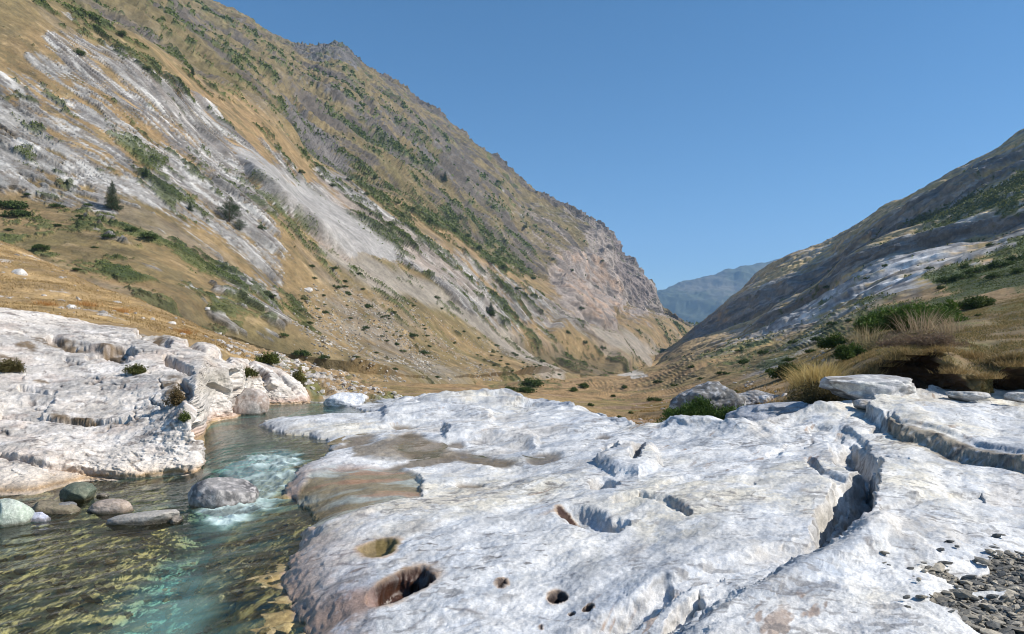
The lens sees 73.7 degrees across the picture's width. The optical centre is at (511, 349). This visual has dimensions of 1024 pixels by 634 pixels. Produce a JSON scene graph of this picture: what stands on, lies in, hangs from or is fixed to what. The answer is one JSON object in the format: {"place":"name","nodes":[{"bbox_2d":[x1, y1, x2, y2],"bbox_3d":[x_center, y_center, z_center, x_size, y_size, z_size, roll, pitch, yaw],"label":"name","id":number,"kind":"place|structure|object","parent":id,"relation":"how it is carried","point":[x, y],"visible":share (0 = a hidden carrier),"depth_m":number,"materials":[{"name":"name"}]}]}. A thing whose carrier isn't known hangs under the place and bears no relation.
{"place":"outdoors","nodes":[
{"label":"outdoors","id":0,"kind":"place"},
{"bbox_2d":[0,399,382,616],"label":"water","id":1,"kind":"structure","parent":0,"point":[225,522],"depth_m":11.45,"materials":[{"name":"liquid"}]},
{"bbox_2d":[31,512,50,525],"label":"boulder","id":2,"kind":"object","parent":1,"relation":"in","point":[38,518],"visible":0.82,"depth_m":7.76,"materials":[{"name":"stone"}]},
{"bbox_2d":[0,241,403,401],"bbox_3d":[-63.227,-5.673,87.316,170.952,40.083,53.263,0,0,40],"label":"golden ground","id":3,"kind":"structure","parent":0,"point":[51,294],"depth_m":35.55,"materials":[{"name":"plant"}]},
{"bbox_2d":[11,269,27,275],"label":"boulder","id":4,"kind":"object","parent":3,"relation":"on","point":[20,272],"visible":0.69,"depth_m":40.94,"materials":[{"name":"stone"}]},
{"bbox_2d":[20,300,74,305],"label":"grass tuft","id":5,"kind":"object","parent":3,"relation":"on","point":[48,303],"visible":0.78,"depth_m":27.64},
{"bbox_2d":[69,299,103,306],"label":"grass tuft","id":6,"kind":"object","parent":3,"relation":"on","point":[85,303],"visible":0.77,"depth_m":29.61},
{"bbox_2d":[110,306,136,312],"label":"grass tuft","id":7,"kind":"object","parent":3,"relation":"on","point":[123,310],"visible":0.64,"depth_m":33.17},
{"bbox_2d":[166,327,204,333],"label":"grass tuft","id":8,"kind":"object","parent":3,"relation":"on","point":[185,331],"visible":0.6,"depth_m":27.79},
{"bbox_2d":[0,254,401,401],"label":"rubble","id":9,"kind":"object","parent":3,"relation":"on","point":[229,346],"visible":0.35,"depth_m":33.71,"materials":[{"name":"stone"}]},
{"bbox_2d":[290,365,306,383],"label":"shrub","id":10,"kind":"object","parent":3,"relation":"on","point":[298,375],"visible":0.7,"depth_m":25.99,"materials":[{"name":"green plant"}]},
{"bbox_2d":[0,0,696,383],"bbox_3d":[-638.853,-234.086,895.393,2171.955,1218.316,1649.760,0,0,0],"label":"mountain","id":11,"kind":"structure","parent":0,"point":[42,64],"depth_m":245.18,"materials":[{"name":"brown stone"}]},
{"bbox_2d":[0,200,29,209],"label":"juniper","id":12,"kind":"object","parent":11,"relation":"on","point":[14,204],"visible":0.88,"depth_m":137.02,"materials":[{"name":"green plant"}]},
{"bbox_2d":[1,209,32,216],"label":"juniper","id":13,"kind":"object","parent":11,"relation":"on","point":[17,212],"visible":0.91,"depth_m":132.53,"materials":[{"name":"green plant"}]},
{"bbox_2d":[30,243,49,249],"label":"juniper","id":14,"kind":"object","parent":11,"relation":"on","point":[43,247],"visible":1,"depth_m":115.07,"materials":[{"name":"green plant"}]},
{"bbox_2d":[49,203,65,207],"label":"juniper","id":15,"kind":"object","parent":11,"relation":"on","point":[54,205],"visible":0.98,"depth_m":142.68,"materials":[{"name":"green plant"}]},
{"bbox_2d":[72,48,85,55],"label":"juniper","id":16,"kind":"object","parent":11,"relation":"on","point":[80,51],"visible":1,"depth_m":206.40,"materials":[{"name":"green plant"}]},
{"bbox_2d":[100,233,115,237],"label":"juniper","id":17,"kind":"object","parent":11,"relation":"on","point":[108,235],"visible":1,"depth_m":126.03,"materials":[{"name":"green plant"}]},
{"bbox_2d":[102,180,123,210],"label":"pine tree","id":18,"kind":"object","parent":11,"relation":"on","point":[111,199],"visible":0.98,"depth_m":147.90,"materials":[{"name":"green plant"}]},
{"bbox_2d":[115,30,127,36],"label":"juniper","id":19,"kind":"object","parent":11,"relation":"on","point":[123,32],"visible":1,"depth_m":247.77,"materials":[{"name":"green plant"}]},
{"bbox_2d":[139,231,158,238],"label":"juniper","id":20,"kind":"object","parent":11,"relation":"on","point":[147,235],"visible":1,"depth_m":132.83,"materials":[{"name":"green plant"}]},
{"bbox_2d":[215,197,243,221],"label":"pine tree","id":21,"kind":"object","parent":11,"relation":"on","point":[229,207],"visible":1,"depth_m":179.88,"materials":[{"name":"green plant"}]},
{"bbox_2d":[233,217,245,229],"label":"pine tree","id":22,"kind":"object","parent":11,"relation":"on","point":[238,226],"visible":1,"depth_m":180.07,"materials":[{"name":"green plant"}]},
{"bbox_2d":[292,348,311,356],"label":"juniper","id":23,"kind":"object","parent":11,"relation":"on","point":[301,352],"visible":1,"depth_m":122.49,"materials":[{"name":"green plant"}]},
{"bbox_2d":[0,0,699,379],"bbox_3d":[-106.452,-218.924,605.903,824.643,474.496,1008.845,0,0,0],"label":"undergrowth","id":24,"kind":"object","parent":11,"relation":"on","point":[500,258],"visible":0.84,"depth_m":431.10,"materials":[{"name":"green plant"}]},
{"bbox_2d":[287,281,561,383],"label":"rubble","id":25,"kind":"object","parent":11,"relation":"on","point":[358,343],"visible":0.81,"depth_m":187.77,"materials":[{"name":"stone"}]},
{"bbox_2d":[0,385,1023,633],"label":"rocky ground","id":26,"kind":"structure","parent":0,"point":[602,523],"depth_m":6.67,"materials":[{"name":"stone"}]},
{"bbox_2d":[0,498,34,535],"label":"boulder","id":27,"kind":"object","parent":26,"relation":"on","point":[13,513],"visible":0.94,"depth_m":7.59,"materials":[{"name":"stone"}]},
{"bbox_2d":[32,500,80,522],"bbox_3d":[-5.529,1.952,8.252,0.622,0.247,0.370,0,0,0],"label":"boulder","id":28,"kind":"object","parent":26,"relation":"on","point":[51,509],"visible":0.83,"depth_m":8.14,"materials":[{"name":"stone"}]},
{"bbox_2d":[59,501,76,505],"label":"boulder","id":29,"kind":"object","parent":26,"relation":"on","point":[66,503],"visible":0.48,"depth_m":8.27,"materials":[{"name":"stone"}]},
{"bbox_2d":[59,482,96,507],"bbox_3d":[-5.665,1.900,8.910,0.456,0.349,0.333,0,0,27],"label":"boulder","id":30,"kind":"object","parent":26,"relation":"on","point":[81,494],"visible":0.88,"depth_m":8.80,"materials":[{"name":"stone"}]},
{"bbox_2d":[96,493,109,499],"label":"cobble","id":31,"kind":"object","parent":26,"relation":"on","point":[101,496],"visible":0.96,"depth_m":9.06,"materials":[{"name":"stone"}]},
{"bbox_2d":[104,557,116,563],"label":"boulder","id":32,"kind":"object","parent":26,"relation":"on","point":[109,560],"visible":1,"depth_m":6.46,"materials":[{"name":"stone"}]},
{"bbox_2d":[90,498,133,519],"bbox_3d":[-4.811,1.917,8.203,0.464,0.250,0.303,0,0,0],"label":"boulder","id":33,"kind":"object","parent":26,"relation":"on","point":[111,508],"visible":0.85,"depth_m":8.09,"materials":[{"name":"stone"}]},
{"bbox_2d":[106,509,179,533],"bbox_3d":[-4.185,1.949,7.740,0.778,0.249,0.292,0,0,0],"label":"boulder","id":34,"kind":"object","parent":26,"relation":"on","point":[160,519],"visible":0.94,"depth_m":7.64,"materials":[{"name":"stone"}]},
{"bbox_2d":[0,522,296,633],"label":"pebbles","id":35,"kind":"object","parent":26,"relation":"on","point":[105,586],"visible":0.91,"depth_m":6.27,"materials":[{"name":"stone"}]},
{"bbox_2d":[0,307,312,506],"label":"rock slab","id":36,"kind":"object","parent":26,"relation":"on","point":[77,404],"visible":0.91,"depth_m":13.24,"materials":[{"name":"grey stone"}]},
{"bbox_2d":[0,357,26,372],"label":"shrub","id":37,"kind":"object","parent":36,"relation":"on","point":[9,365],"visible":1,"depth_m":14.77,"materials":[{"name":"green plant"}]},
{"bbox_2d":[122,363,148,375],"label":"shrub","id":38,"kind":"object","parent":36,"relation":"on","point":[134,369],"visible":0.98,"depth_m":15.01,"materials":[{"name":"green plant"}]},
{"bbox_2d":[162,384,186,406],"bbox_3d":[-5.971,0.822,12.146,0.448,0.472,0.362,0,0,27],"label":"shrub","id":39,"kind":"object","parent":36,"relation":"on","point":[177,398],"visible":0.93,"depth_m":12.06,"materials":[{"name":"brown plant"}]},
{"bbox_2d":[177,409,190,421],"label":"shrub","id":40,"kind":"object","parent":36,"relation":"on","point":[184,417],"visible":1,"depth_m":11.14,"materials":[{"name":"green plant"}]},
{"bbox_2d":[232,388,269,423],"bbox_3d":[-7.126,1.536,18.643,0.725,1.002,0.957,0,0,42],"label":"boulder","id":41,"kind":"object","parent":36,"relation":"on","point":[252,401],"visible":0.69,"depth_m":18.49,"materials":[{"name":"stone"}]},
{"bbox_2d":[243,367,259,377],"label":"shrub","id":42,"kind":"object","parent":36,"relation":"on","point":[250,372],"visible":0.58,"depth_m":20.03,"materials":[{"name":"green plant"}]},
{"bbox_2d":[253,351,280,364],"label":"juniper","id":43,"kind":"object","parent":36,"relation":"on","point":[271,359],"visible":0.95,"depth_m":24.34,"materials":[{"name":"green plant"}]},
{"bbox_2d":[170,515,182,525],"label":"cobble","id":44,"kind":"object","parent":26,"relation":"on","point":[176,520],"visible":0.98,"depth_m":7.73,"materials":[{"name":"stone"}]},
{"bbox_2d":[188,477,258,516],"bbox_3d":[-3.675,1.857,8.665,0.842,0.483,0.630,0,0,0],"label":"boulder","id":45,"kind":"object","parent":26,"relation":"on","point":[213,493],"visible":0.9,"depth_m":8.46,"materials":[{"name":"stone"}]},
{"bbox_2d":[323,392,366,409],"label":"boulder","id":46,"kind":"object","parent":26,"relation":"on","point":[342,399],"visible":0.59,"depth_m":21.25,"materials":[{"name":"stone"}]},
{"bbox_2d":[327,433,368,444],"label":"puddle water","id":47,"kind":"structure","parent":26,"relation":"on","point":[336,441],"depth_m":12.46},
{"bbox_2d":[392,438,447,451],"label":"puddle water","id":48,"kind":"structure","parent":26,"relation":"on","point":[435,446],"depth_m":11.48,"materials":[{"name":"liquid"}]},
{"bbox_2d":[410,451,442,461],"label":"puddle water","id":49,"kind":"structure","parent":26,"relation":"on","point":[430,455],"depth_m":11.00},
{"bbox_2d":[522,455,544,458],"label":"puddle water","id":50,"kind":"structure","parent":26,"relation":"on","point":[538,457],"depth_m":10.62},
{"bbox_2d":[852,399,870,409],"bbox_3d":[7.117,1.120,13.711,0.545,0.261,0.481,0,0,0],"label":"rock block","id":51,"kind":"object","parent":26,"relation":"on","point":[860,403],"visible":0.52,"depth_m":13.60,"materials":[{"name":"stone"}]},
{"bbox_2d":[819,374,915,400],"bbox_3d":[7.772,0.915,14.876,2.096,0.745,1.119,0,0,0],"label":"rock block","id":52,"kind":"object","parent":26,"relation":"on","point":[857,387],"visible":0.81,"depth_m":14.52,"materials":[{"name":"stone"}]},
{"bbox_2d":[945,391,990,400],"bbox_3d":[9.591,0.978,14.406,0.913,0.225,0.456,0,0,0],"label":"rock block","id":53,"kind":"object","parent":26,"relation":"on","point":[965,395],"visible":0.99,"depth_m":14.26,"materials":[{"name":"stone"}]},
{"bbox_2d":[1003,392,1023,402],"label":"rock block","id":54,"kind":"object","parent":26,"relation":"on","point":[1015,396],"visible":1,"depth_m":13.93,"materials":[{"name":"stone"}]},
{"bbox_2d":[213,0,1023,289],"label":"sky","id":55,"kind":"structure","parent":0,"point":[711,137],"materials":[{"name":"blue"}]},
{"bbox_2d":[371,129,1023,423],"bbox_3d":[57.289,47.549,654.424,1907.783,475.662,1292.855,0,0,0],"label":"hill","id":56,"kind":"structure","parent":0,"point":[848,254],"depth_m":220.79,"materials":[{"name":"rock"},{"name":"soil"},{"name":"grass"}]},
{"bbox_2d":[514,384,536,393],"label":"juniper","id":57,"kind":"object","parent":56,"relation":"on","point":[526,389],"visible":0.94,"depth_m":84.70,"materials":[{"name":"green plant"}]},
{"bbox_2d":[521,376,543,387],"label":"juniper","id":58,"kind":"object","parent":56,"relation":"on","point":[532,382],"visible":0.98,"depth_m":131.35,"materials":[{"name":"green plant"}]},
{"bbox_2d":[576,382,589,388],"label":"juniper","id":59,"kind":"object","parent":56,"relation":"on","point":[584,385],"visible":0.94,"depth_m":130.15,"materials":[{"name":"green plant"}]},
{"bbox_2d":[646,396,663,400],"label":"juniper","id":60,"kind":"object","parent":56,"relation":"on","point":[654,399],"visible":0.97,"depth_m":55.29,"materials":[{"name":"green plant"}]},
{"bbox_2d":[660,395,719,418],"bbox_3d":[4.231,1.394,16.217,1.382,0.785,1.085,0,0,0],"label":"juniper","id":61,"kind":"object","parent":56,"relation":"on","point":[701,406],"visible":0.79,"depth_m":15.98,"materials":[{"name":"green plant"}]},
{"bbox_2d":[669,381,745,419],"bbox_3d":[5.002,1.534,17.697,2.036,1.436,1.041,0,0,0],"label":"outcrop","id":62,"kind":"object","parent":56,"relation":"on","point":[719,394],"visible":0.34,"depth_m":17.32,"materials":[{"name":"stone"}]},
{"bbox_2d":[713,404,743,419],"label":"juniper","id":63,"kind":"object","parent":56,"relation":"on","point":[722,412],"visible":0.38,"depth_m":15.79,"materials":[{"name":"green plant"}]},
{"bbox_2d":[631,331,826,422],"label":"rubble","id":64,"kind":"object","parent":56,"relation":"on","point":[783,394],"visible":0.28,"depth_m":32.27,"materials":[{"name":"stone"}]},
{"bbox_2d":[736,359,749,363],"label":"juniper","id":65,"kind":"object","parent":56,"relation":"on","point":[741,361],"visible":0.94,"depth_m":109.93,"materials":[{"name":"green plant"}]},
{"bbox_2d":[630,350,874,423],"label":"grass","id":66,"kind":"structure","parent":56,"relation":"on","point":[740,391],"depth_m":25.78,"materials":[{"name":"plant"}]},
{"bbox_2d":[489,168,1023,399],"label":"undergrowth","id":67,"kind":"object","parent":56,"relation":"on","point":[996,191],"visible":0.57,"depth_m":266.85,"materials":[{"name":"green plant"}]},
{"bbox_2d":[739,390,775,404],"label":"outcrop","id":68,"kind":"object","parent":56,"relation":"on","point":[751,398],"visible":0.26,"depth_m":19.01,"materials":[{"name":"stone"}]},
{"bbox_2d":[757,349,768,354],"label":"juniper","id":69,"kind":"object","parent":56,"relation":"on","point":[761,352],"visible":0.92,"depth_m":139.47,"materials":[{"name":"green plant"}]},
{"bbox_2d":[758,395,773,403],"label":"outcrop","id":70,"kind":"object","parent":56,"relation":"on","point":[764,398],"visible":0.84,"depth_m":18.53,"materials":[{"name":"stone"}]},
{"bbox_2d":[724,401,809,420],"bbox_3d":[6.051,1.442,15.560,2.671,0.591,1.505,0,0,0],"label":"outcrop","id":71,"kind":"object","parent":56,"relation":"on","point":[758,412],"visible":0.5,"depth_m":15.02,"materials":[{"name":"stone"}]},
{"bbox_2d":[768,361,805,378],"bbox_3d":[11.955,0.887,29.441,1.741,0.858,1.425,0,0,37],"label":"juniper","id":72,"kind":"object","parent":56,"relation":"on","point":[779,369],"visible":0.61,"depth_m":29.36,"materials":[{"name":"green plant"}]},
{"bbox_2d":[780,356,795,361],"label":"juniper","id":73,"kind":"object","parent":56,"relation":"on","point":[787,359],"visible":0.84,"depth_m":53.95,"materials":[{"name":"green plant"}]},
{"bbox_2d":[774,368,806,385],"bbox_3d":[8.031,0.721,18.993,1.500,0.588,1.452,0,0,37],"label":"grass tuft","id":74,"kind":"object","parent":56,"relation":"on","point":[790,382],"visible":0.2,"depth_m":19.06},
{"bbox_2d":[787,379,838,403],"bbox_3d":[7.130,1.010,15.891,1.235,0.752,1.085,0,0,-37],"label":"grass tuft","id":75,"kind":"object","parent":56,"relation":"on","point":[815,393],"visible":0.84,"depth_m":15.64,"materials":[{"name":"green plant"}]},
{"bbox_2d":[809,336,824,340],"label":"juniper","id":76,"kind":"object","parent":56,"relation":"on","point":[814,338],"visible":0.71,"depth_m":97.27,"materials":[{"name":"green plant"}]},
{"bbox_2d":[770,357,867,391],"bbox_3d":[7.493,0.552,16.539,2.828,0.901,2.684,0,0,33],"label":"grass tuft","id":77,"kind":"object","parent":56,"relation":"on","point":[817,374],"visible":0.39,"depth_m":16.35,"materials":[{"name":"plant"}]},
{"bbox_2d":[816,330,847,348],"bbox_3d":[15.335,-0.474,32.499,1.263,0.980,1.548,0,0,-45],"label":"juniper","id":78,"kind":"object","parent":56,"relation":"on","point":[832,341],"visible":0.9,"depth_m":32.42,"materials":[{"name":"green plant"}]},
{"bbox_2d":[831,341,870,360],"bbox_3d":[11.212,0.046,22.500,1.419,0.718,0.964,0,0,0],"label":"juniper","id":79,"kind":"object","parent":56,"relation":"on","point":[843,352],"visible":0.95,"depth_m":22.36,"materials":[{"name":"green plant"}]},
{"bbox_2d":[834,339,884,349],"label":"heather","id":80,"kind":"object","parent":56,"relation":"on","point":[867,345],"visible":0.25,"depth_m":23.96,"materials":[{"name":"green plant"}]},
{"bbox_2d":[840,321,896,342],"bbox_3d":[14.059,-0.720,26.830,2.449,0.918,2.311,0,0,0],"label":"grass tuft","id":81,"kind":"object","parent":56,"relation":"on","point":[867,337],"visible":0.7,"depth_m":26.72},
{"bbox_2d":[851,315,885,335],"bbox_3d":[16.801,-1.126,31.575,2.053,1.108,1.491,0,0,-17],"label":"juniper","id":82,"kind":"object","parent":56,"relation":"on","point":[870,330],"visible":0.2,"depth_m":31.54,"materials":[{"name":"green plant"}]},
{"bbox_2d":[850,365,889,373],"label":"grass tuft","id":83,"kind":"object","parent":56,"relation":"on","point":[874,371],"visible":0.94,"depth_m":15.92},
{"bbox_2d":[860,357,903,366],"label":"grass tuft","id":84,"kind":"object","parent":56,"relation":"on","point":[872,363],"visible":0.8,"depth_m":16.05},
{"bbox_2d":[871,351,910,359],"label":"grass tuft","id":85,"kind":"object","parent":56,"relation":"on","point":[893,357],"visible":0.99,"depth_m":15.56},
{"bbox_2d":[787,291,1023,400],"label":"grass","id":86,"kind":"structure","parent":56,"relation":"on","point":[1000,326],"depth_m":21.24,"materials":[{"name":"plant"}]},
{"bbox_2d":[882,345,934,354],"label":"grass tuft","id":87,"kind":"object","parent":56,"relation":"on","point":[908,351],"visible":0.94,"depth_m":15.50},
{"bbox_2d":[859,297,969,329],"bbox_3d":[16.192,-1.399,27.638,4.404,1.496,3.029,0,0,0],"label":"juniper","id":88,"kind":"object","parent":56,"relation":"on","point":[875,319],"visible":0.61,"depth_m":27.25,"materials":[{"name":"green plant"}]},
{"bbox_2d":[893,346,937,354],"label":"grass tuft","id":89,"kind":"object","parent":56,"relation":"on","point":[927,353],"visible":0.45,"depth_m":15.68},
{"bbox_2d":[872,327,971,347],"bbox_3d":[9.821,-0.287,16.441,1.950,0.590,1.533,0,0,0],"label":"heather","id":90,"kind":"object","parent":56,"relation":"on","point":[926,338],"visible":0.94,"depth_m":16.15,"materials":[{"name":"brown plant"}]},
{"bbox_2d":[883,305,962,332],"bbox_3d":[15.064,-1.181,25.068,2.891,1.121,3.246,0,0,39],"label":"grass tuft","id":91,"kind":"object","parent":56,"relation":"on","point":[923,323],"visible":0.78,"depth_m":25.01,"materials":[{"name":"plant"}]},
{"bbox_2d":[918,343,963,351],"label":"grass tuft","id":92,"kind":"object","parent":56,"relation":"on","point":[943,348],"visible":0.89,"depth_m":15.56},
{"bbox_2d":[933,275,958,283],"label":"juniper","id":93,"kind":"object","parent":56,"relation":"on","point":[945,280],"visible":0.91,"depth_m":101.76,"materials":[{"name":"green plant"}]},
{"bbox_2d":[931,297,963,316],"bbox_3d":[17.803,-1.647,28.305,1.684,1.183,1.583,0,0,-31],"label":"juniper","id":94,"kind":"object","parent":56,"relation":"on","point":[952,304],"visible":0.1,"depth_m":28.18,"materials":[{"name":"green plant"}]},
{"bbox_2d":[923,314,985,333],"bbox_3d":[14.545,-0.914,22.797,2.185,0.736,1.916,0,0,0],"label":"grass tuft","id":95,"kind":"object","parent":56,"relation":"on","point":[953,323],"visible":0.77,"depth_m":22.55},
{"bbox_2d":[928,365,980,373],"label":"grass tuft","id":96,"kind":"object","parent":56,"relation":"on","point":[953,370],"visible":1,"depth_m":14.97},
{"bbox_2d":[949,272,978,279],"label":"juniper","id":97,"kind":"object","parent":56,"relation":"on","point":[959,276],"visible":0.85,"depth_m":101.01,"materials":[{"name":"green plant"}]},
{"bbox_2d":[958,262,970,268],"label":"juniper","id":98,"kind":"object","parent":56,"relation":"on","point":[966,265],"visible":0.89,"depth_m":120.42,"materials":[{"name":"green plant"}]},
{"bbox_2d":[958,349,992,358],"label":"grass tuft","id":99,"kind":"object","parent":56,"relation":"on","point":[979,354],"visible":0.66,"depth_m":16.43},
{"bbox_2d":[957,295,995,309],"bbox_3d":[26.385,-2.730,38.763,2.138,0.978,1.776,0,0,0],"label":"juniper","id":100,"kind":"object","parent":56,"relation":"on","point":[977,301],"visible":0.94,"depth_m":38.50,"materials":[{"name":"green plant"}]},
{"bbox_2d":[960,265,993,273],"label":"juniper","id":101,"kind":"object","parent":56,"relation":"on","point":[975,270],"visible":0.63,"depth_m":107.38,"materials":[{"name":"green plant"}]},
{"bbox_2d":[969,369,1016,378],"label":"grass tuft","id":102,"kind":"object","parent":56,"relation":"on","point":[992,376],"visible":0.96,"depth_m":14.75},
{"bbox_2d":[984,272,1005,278],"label":"juniper","id":103,"kind":"object","parent":56,"relation":"on","point":[991,276],"visible":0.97,"depth_m":82.03,"materials":[{"name":"green plant"}]},
{"bbox_2d":[977,352,1015,361],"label":"grass tuft","id":104,"kind":"object","parent":56,"relation":"on","point":[987,358],"visible":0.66,"depth_m":15.57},
{"bbox_2d":[985,258,1015,269],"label":"juniper","id":105,"kind":"object","parent":56,"relation":"on","point":[993,264],"visible":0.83,"depth_m":104.07,"materials":[{"name":"green plant"}]},
{"bbox_2d":[977,357,1023,366],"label":"grass tuft","id":106,"kind":"object","parent":56,"relation":"on","point":[1011,364],"visible":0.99,"depth_m":14.99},
{"bbox_2d":[998,348,1023,357],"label":"grass tuft","id":107,"kind":"object","parent":56,"relation":"on","point":[1017,355],"visible":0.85,"depth_m":15.27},
{"bbox_2d":[1004,252,1023,260],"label":"juniper","id":108,"kind":"object","parent":56,"relation":"on","point":[1011,257],"visible":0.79,"depth_m":109.76,"materials":[{"name":"green plant"}]},
{"bbox_2d":[1008,266,1023,273],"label":"juniper","id":109,"kind":"object","parent":56,"relation":"on","point":[1018,270],"visible":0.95,"depth_m":79.88,"materials":[{"name":"green plant"}]},
{"bbox_2d":[657,259,777,323],"bbox_3d":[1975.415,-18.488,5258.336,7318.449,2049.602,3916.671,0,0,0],"label":"mountain","id":110,"kind":"structure","parent":0,"point":[700,299],"depth_m":4436.91,"materials":[{"name":"blue stone"}]},
{"bbox_2d":[880,533,1023,633],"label":"gravel","id":111,"kind":"structure","parent":0,"point":[1006,568],"depth_m":4.25,"materials":[{"name":"gravel"}]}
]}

